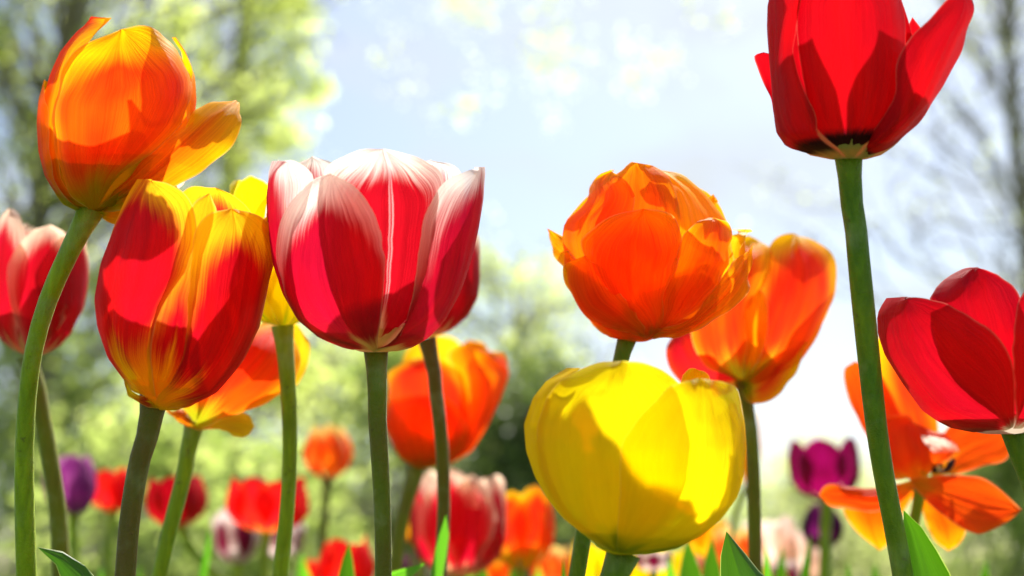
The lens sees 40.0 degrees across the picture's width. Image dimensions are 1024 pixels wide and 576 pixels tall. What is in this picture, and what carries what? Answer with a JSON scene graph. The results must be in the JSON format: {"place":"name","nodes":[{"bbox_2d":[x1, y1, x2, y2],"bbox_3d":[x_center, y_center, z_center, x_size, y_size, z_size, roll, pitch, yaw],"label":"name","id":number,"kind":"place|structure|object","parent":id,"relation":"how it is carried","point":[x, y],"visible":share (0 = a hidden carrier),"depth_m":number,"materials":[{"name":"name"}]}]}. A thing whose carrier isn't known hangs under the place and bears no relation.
{"place":"outdoors","nodes":[
{"label":"outdoors","id":0,"kind":"place"},
{"bbox_2d":[402,551,427,575],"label":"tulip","id":1,"kind":"object","parent":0,"point":[406,564],"visible":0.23,"depth_m":1.19,"materials":[{"name":"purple plant"}]},
{"bbox_2d":[409,519,423,575],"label":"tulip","id":2,"kind":"object","parent":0,"point":[419,561],"depth_m":1.14,"materials":[{"name":"plant"}]},
{"bbox_2d":[203,0,744,472],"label":"tree","id":3,"kind":"object","parent":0,"point":[497,100],"visible":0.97,"depth_m":12.28,"materials":[{"name":"plant"}]},
{"bbox_2d":[0,0,1023,575],"label":"sky","id":4,"kind":"structure","parent":0,"point":[715,121],"materials":[{"name":"white"}]},
{"bbox_2d":[730,411,759,540],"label":"tulip stem","id":5,"kind":"object","parent":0,"point":[742,496],"visible":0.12,"depth_m":0.95,"materials":[{"name":"plant"}]},
{"bbox_3d":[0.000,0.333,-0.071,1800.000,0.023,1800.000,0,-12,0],"label":"ground","id":6,"kind":"structure","parent":0,"visible":0},
{"bbox_2d":[0,209,88,575],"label":"tulip","id":7,"kind":"object","parent":6,"relation":"on","point":[28,253],"visible":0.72,"depth_m":0.59,"materials":[{"name":"red plant"}]},
{"bbox_2d":[43,455,96,560],"bbox_3d":[-0.331,0.344,1.011,0.038,0.448,0.040,0,-12,0],"label":"tulip","id":8,"kind":"object","parent":6,"relation":"on","point":[79,479],"visible":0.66,"depth_m":1.04,"materials":[{"name":"purple plant"}]},
{"bbox_2d":[0,309,162,575],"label":"shrub","id":9,"kind":"object","parent":6,"relation":"on","point":[62,411],"visible":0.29,"depth_m":6.22,"materials":[{"name":"green plant"}]},
{"bbox_2d":[93,468,126,575],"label":"tulip","id":10,"kind":"object","parent":6,"relation":"on","point":[109,492],"visible":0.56,"depth_m":1.19,"materials":[{"name":"red plant"}]},
{"bbox_2d":[14,16,241,575],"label":"tulip","id":11,"kind":"object","parent":6,"relation":"on","point":[118,115],"visible":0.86,"depth_m":0.45,"materials":[{"name":"orange plant"}]},
{"bbox_2d":[136,565,141,575],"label":"tulip plant","id":12,"kind":"object","parent":6,"relation":"on","point":[138,572],"visible":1,"depth_m":0.90,"materials":[{"name":"green plant"}]},
{"bbox_2d":[0,0,344,574],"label":"deciduous tree","id":13,"kind":"object","parent":6,"relation":"on","point":[43,204],"visible":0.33,"depth_m":8.92,"materials":[{"name":"green plant"}]},
{"bbox_2d":[145,475,220,575],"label":"tulip","id":14,"kind":"object","parent":6,"relation":"on","point":[157,496],"visible":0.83,"depth_m":1.09,"materials":[{"name":"red plant"}]},
{"bbox_2d":[94,179,272,575],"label":"tulip","id":15,"kind":"object","parent":6,"relation":"on","point":[182,287],"visible":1,"depth_m":0.43,"materials":[{"name":"red plant"}]},
{"bbox_2d":[0,385,403,575],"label":"shrub","id":16,"kind":"object","parent":6,"relation":"on","point":[214,461],"visible":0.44,"depth_m":5.08,"materials":[{"name":"green plant"}]},
{"bbox_2d":[198,526,210,575],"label":"tulip plant","id":17,"kind":"object","parent":6,"relation":"on","point":[203,570],"visible":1,"depth_m":0.90,"materials":[{"name":"green plant"}]},
{"bbox_2d":[152,322,309,575],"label":"tulip","id":18,"kind":"object","parent":6,"relation":"on","point":[252,382],"visible":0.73,"depth_m":0.55,"materials":[{"name":"orange plant"}]},
{"bbox_2d":[211,508,257,575],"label":"tulip","id":19,"kind":"object","parent":6,"relation":"on","point":[232,540],"visible":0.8,"depth_m":1.14,"materials":[{"name":"white plant"}]},
{"bbox_2d":[72,322,405,574],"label":"shrub","id":20,"kind":"object","parent":6,"relation":"on","point":[309,373],"visible":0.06,"depth_m":6.76,"materials":[{"name":"green plant"}]},
{"bbox_2d":[230,176,298,575],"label":"tulip","id":21,"kind":"object","parent":6,"relation":"on","point":[250,192],"visible":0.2,"depth_m":0.54,"materials":[{"name":"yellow plant"}]},
{"bbox_2d":[226,476,308,575],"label":"tulip","id":22,"kind":"object","parent":6,"relation":"on","point":[253,503],"visible":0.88,"depth_m":0.96,"materials":[{"name":"red plant"}]},
{"bbox_2d":[260,522,304,556],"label":"tulip","id":23,"kind":"object","parent":6,"relation":"on","point":[298,536],"visible":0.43,"depth_m":1.24,"materials":[{"name":"white plant"}]},
{"bbox_2d":[296,554,309,575],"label":"tulip plant","id":24,"kind":"object","parent":6,"relation":"on","point":[302,570],"visible":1,"depth_m":1.00,"materials":[{"name":"green plant"}]},
{"bbox_2d":[306,560,317,575],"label":"tulip","id":25,"kind":"object","parent":6,"relation":"on","point":[312,566],"visible":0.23,"depth_m":1.49,"materials":[{"name":"red plant"}]},
{"bbox_2d":[206,323,430,573],"bbox_3d":[-1.227,1.072,9.135,1.936,2.566,1.802,4,-13,-17],"label":"shrub","id":26,"kind":"object","parent":6,"relation":"on","point":[323,356],"visible":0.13,"depth_m":9.22,"materials":[{"name":"green plant"}]},
{"bbox_2d":[303,422,352,561],"bbox_3d":[-0.151,0.347,1.107,0.042,0.482,0.042,0,-12,0],"label":"tulip","id":27,"kind":"object","parent":6,"relation":"on","point":[328,450],"visible":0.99,"depth_m":1.14,"materials":[{"name":"orange plant"}]},
{"bbox_2d":[318,535,374,575],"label":"tulip","id":28,"kind":"object","parent":6,"relation":"on","point":[331,556],"visible":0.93,"depth_m":0.99,"materials":[{"name":"red plant"}]},
{"bbox_2d":[338,543,354,575],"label":"tulip plant","id":29,"kind":"object","parent":6,"relation":"on","point":[347,568],"visible":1,"depth_m":0.62,"materials":[{"name":"green plant"}]},
{"bbox_2d":[265,149,484,575],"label":"tulip","id":30,"kind":"object","parent":6,"relation":"on","point":[372,250],"visible":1,"depth_m":0.42,"materials":[{"name":"red plant"}]},
{"bbox_2d":[295,348,521,574],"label":"shrub","id":31,"kind":"object","parent":6,"relation":"on","point":[361,402],"visible":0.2,"depth_m":7.21,"materials":[{"name":"green plant"}]},
{"bbox_2d":[406,522,413,566],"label":"tulip","id":32,"kind":"object","parent":6,"relation":"on","point":[411,547],"visible":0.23,"depth_m":1.10,"materials":[{"name":"orange plant"}]},
{"bbox_2d":[392,234,479,575],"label":"tulip","id":33,"kind":"object","parent":6,"relation":"on","point":[461,309],"visible":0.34,"depth_m":0.60,"materials":[{"name":"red plant"}]},
{"bbox_2d":[298,390,575,575],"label":"shrub","id":34,"kind":"object","parent":6,"relation":"on","point":[559,526],"visible":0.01,"depth_m":7.41,"materials":[{"name":"green plant"}]},
{"bbox_2d":[387,336,508,571],"bbox_3d":[-0.044,0.261,0.715,0.086,0.487,0.063,0,-12,0],"label":"tulip","id":35,"kind":"object","parent":6,"relation":"on","point":[475,375],"visible":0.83,"depth_m":0.74,"materials":[{"name":"orange plant"}]},
{"bbox_2d":[410,467,506,575],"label":"tulip","id":36,"kind":"object","parent":6,"relation":"on","point":[478,525],"visible":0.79,"depth_m":0.81,"materials":[{"name":"red plant"}]},
{"bbox_2d":[474,569,487,575],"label":"tulip plant","id":37,"kind":"object","parent":6,"relation":"on","point":[484,573],"visible":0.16,"depth_m":0.95,"materials":[{"name":"green plant"}]},
{"bbox_2d":[473,560,510,575],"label":"tulip","id":38,"kind":"object","parent":6,"relation":"on","point":[499,568],"visible":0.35,"depth_m":1.09,"materials":[{"name":"orange plant"}]},
{"bbox_2d":[407,281,595,575],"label":"shrub","id":39,"kind":"object","parent":6,"relation":"on","point":[508,458],"visible":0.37,"depth_m":6.21,"materials":[{"name":"green plant"}]},
{"bbox_2d":[509,568,513,575],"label":"tulip plant","id":40,"kind":"object","parent":6,"relation":"on","point":[511,572],"visible":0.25,"depth_m":0.95,"materials":[{"name":"green plant"}]},
{"bbox_2d":[392,205,653,534],"bbox_3d":[0.049,1.014,9.696,2.143,3.313,2.125,0,-12,0],"label":"shrub","id":41,"kind":"object","parent":6,"relation":"on","point":[537,320],"visible":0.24,"depth_m":9.82,"materials":[{"name":"green plant"}]},
{"bbox_2d":[499,485,554,575],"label":"tulip","id":42,"kind":"object","parent":6,"relation":"on","point":[530,530],"visible":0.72,"depth_m":0.91,"materials":[{"name":"orange plant"}]},
{"bbox_2d":[535,565,541,575],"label":"tulip plant","id":43,"kind":"object","parent":6,"relation":"on","point":[538,572],"visible":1,"depth_m":1.00,"materials":[{"name":"yellow plant"}]},
{"bbox_2d":[530,546,570,575],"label":"tulip","id":44,"kind":"object","parent":6,"relation":"on","point":[550,564],"visible":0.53,"depth_m":1.14,"materials":[{"name":"orange plant"}]},
{"bbox_2d":[561,559,565,575],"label":"tulip plant","id":45,"kind":"object","parent":6,"relation":"on","point":[563,571],"visible":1,"depth_m":0.60,"materials":[{"name":"green plant"}]},
{"bbox_2d":[571,541,605,575],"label":"tulip","id":46,"kind":"object","parent":6,"relation":"on","point":[596,557],"visible":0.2,"depth_m":0.85,"materials":[{"name":"yellow plant"}]},
{"bbox_2d":[524,361,763,575],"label":"tulip","id":47,"kind":"object","parent":6,"relation":"on","point":[628,460],"visible":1,"depth_m":0.39,"materials":[{"name":"yellow plant"}]},
{"bbox_2d":[547,162,755,575],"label":"tulip","id":48,"kind":"object","parent":6,"relation":"on","point":[644,252],"visible":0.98,"depth_m":0.47,"materials":[{"name":"orange plant"}]},
{"bbox_2d":[635,550,672,575],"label":"tulip","id":49,"kind":"object","parent":6,"relation":"on","point":[654,563],"visible":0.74,"depth_m":0.89,"materials":[{"name":"white plant"}]},
{"bbox_2d":[630,548,684,575],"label":"tulip","id":50,"kind":"object","parent":6,"relation":"on","point":[676,564],"visible":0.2,"depth_m":0.94,"materials":[{"name":"yellow plant"}]},
{"bbox_2d":[666,558,675,575],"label":"tulip plant","id":51,"kind":"object","parent":6,"relation":"on","point":[670,571],"visible":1,"depth_m":0.85,"materials":[{"name":"green plant"}]},
{"bbox_2d":[676,553,703,575],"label":"tulip","id":52,"kind":"object","parent":6,"relation":"on","point":[700,562],"visible":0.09,"depth_m":1.29,"materials":[{"name":"orange plant"}]},
{"bbox_2d":[679,542,700,575],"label":"tulip plant","id":53,"kind":"object","parent":6,"relation":"on","point":[689,566],"visible":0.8,"depth_m":0.70,"materials":[{"name":"green plant"}]},
{"bbox_2d":[555,483,852,575],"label":"shrub","id":54,"kind":"object","parent":6,"relation":"on","point":[565,526],"visible":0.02,"depth_m":8.08,"materials":[{"name":"green plant"}]},
{"bbox_2d":[685,518,727,560],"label":"tulip","id":55,"kind":"object","parent":6,"relation":"on","point":[699,545],"visible":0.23,"depth_m":1.14,"materials":[{"name":"yellow plant"}]},
{"bbox_2d":[702,536,719,575],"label":"tulip plant","id":56,"kind":"object","parent":6,"relation":"on","point":[711,566],"visible":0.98,"depth_m":0.75,"materials":[{"name":"green plant"}]},
{"bbox_2d":[675,421,775,552],"bbox_3d":[1.228,1.885,11.320,1.775,2.254,2.181,0,-12,0],"label":"shrub","id":57,"kind":"object","parent":6,"relation":"on","point":[746,509],"visible":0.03,"depth_m":11.03,"materials":[{"name":"green plant"}]},
{"bbox_2d":[713,525,747,563],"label":"tulip","id":58,"kind":"object","parent":6,"relation":"on","point":[741,538],"visible":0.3,"depth_m":1.09,"materials":[{"name":"orange plant"}]},
{"bbox_2d":[666,233,836,572],"bbox_3d":[0.103,0.221,0.554,0.068,0.499,0.060,10,-15,-38],"label":"tulip","id":59,"kind":"object","parent":6,"relation":"on","point":[754,345],"visible":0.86,"depth_m":0.58,"materials":[{"name":"orange plant"}]},
{"bbox_2d":[763,546,771,575],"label":"tulip plant","id":60,"kind":"object","parent":6,"relation":"on","point":[766,569],"visible":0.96,"depth_m":0.70,"materials":[{"name":"green plant"}]},
{"bbox_2d":[742,515,795,569],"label":"tulip","id":61,"kind":"object","parent":6,"relation":"on","point":[778,534],"visible":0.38,"depth_m":1.19,"materials":[{"name":"beige plant"}]},
{"bbox_2d":[774,546,786,575],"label":"tulip plant","id":62,"kind":"object","parent":6,"relation":"on","point":[781,570],"visible":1,"depth_m":0.95,"materials":[{"name":"green plant"}]},
{"bbox_2d":[770,559,799,575],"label":"tulip","id":63,"kind":"object","parent":6,"relation":"on","point":[793,567],"visible":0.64,"depth_m":1.09,"materials":[{"name":"pink plant"}]},
{"bbox_2d":[786,530,814,573],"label":"tulip","id":64,"kind":"object","parent":6,"relation":"on","point":[798,550],"visible":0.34,"depth_m":1.19,"materials":[{"name":"pink plant"}]},
{"bbox_2d":[800,534,810,575],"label":"tulip plant","id":65,"kind":"object","parent":6,"relation":"on","point":[806,568],"visible":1,"depth_m":0.80,"materials":[{"name":"green plant"}]},
{"bbox_2d":[810,548,818,575],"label":"tulip","id":66,"kind":"object","parent":6,"relation":"on","point":[814,571],"visible":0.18,"depth_m":1.24,"materials":[{"name":"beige plant"}]},
{"bbox_2d":[800,502,843,548],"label":"tulip","id":67,"kind":"object","parent":6,"relation":"on","point":[810,523],"visible":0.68,"depth_m":1.14,"materials":[{"name":"purple plant"}]},
{"bbox_2d":[787,436,859,575],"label":"tulip","id":68,"kind":"object","parent":6,"relation":"on","point":[816,466],"visible":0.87,"depth_m":1.04,"materials":[{"name":"purple plant"}]},
{"bbox_2d":[724,402,953,575],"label":"shrub","id":69,"kind":"object","parent":6,"relation":"on","point":[871,556],"visible":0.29,"depth_m":14.88,"materials":[{"name":"green plant"}]},
{"bbox_2d":[845,562,850,575],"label":"tulip plant","id":70,"kind":"object","parent":6,"relation":"on","point":[848,572],"visible":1,"depth_m":0.80,"materials":[{"name":"green plant"}]},
{"bbox_2d":[754,0,973,575],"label":"tulip","id":71,"kind":"object","parent":6,"relation":"on","point":[850,85],"visible":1,"depth_m":0.42,"materials":[{"name":"red plant"}]},
{"bbox_2d":[872,562,878,575],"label":"tulip plant","id":72,"kind":"object","parent":6,"relation":"on","point":[875,572],"visible":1,"depth_m":0.90,"materials":[{"name":"green plant"}]},
{"bbox_2d":[732,0,1023,318],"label":"bare tree","id":73,"kind":"object","parent":6,"relation":"on","point":[1006,31],"visible":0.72,"depth_m":10.87,"materials":[{"name":"grey plant"}]},
{"bbox_2d":[798,422,1011,575],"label":"shrub","id":74,"kind":"object","parent":6,"relation":"on","point":[951,552],"visible":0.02,"depth_m":16.20,"materials":[{"name":"green plant"}]},
{"bbox_2d":[819,336,1020,550],"bbox_3d":[0.181,0.243,0.584,0.083,0.467,0.047,-5,-13,24],"label":"tulip","id":75,"kind":"object","parent":6,"relation":"on","point":[953,506],"visible":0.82,"depth_m":0.61,"materials":[{"name":"orange plant"}]},
{"bbox_2d":[877,267,1023,491],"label":"tulip","id":76,"kind":"object","parent":6,"relation":"on","point":[953,347],"visible":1,"depth_m":0.43,"materials":[{"name":"red plant"}]},
{"bbox_2d":[920,456,1023,575],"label":"shrub","id":77,"kind":"object","parent":6,"relation":"on","point":[1007,482],"visible":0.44,"depth_m":7.88,"materials":[{"name":"green plant"}]},
{"bbox_2d":[980,558,989,575],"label":"tulip plant","id":78,"kind":"object","parent":6,"relation":"on","point":[985,571],"visible":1,"depth_m":0.85,"materials":[{"name":"green plant"}]}
]}

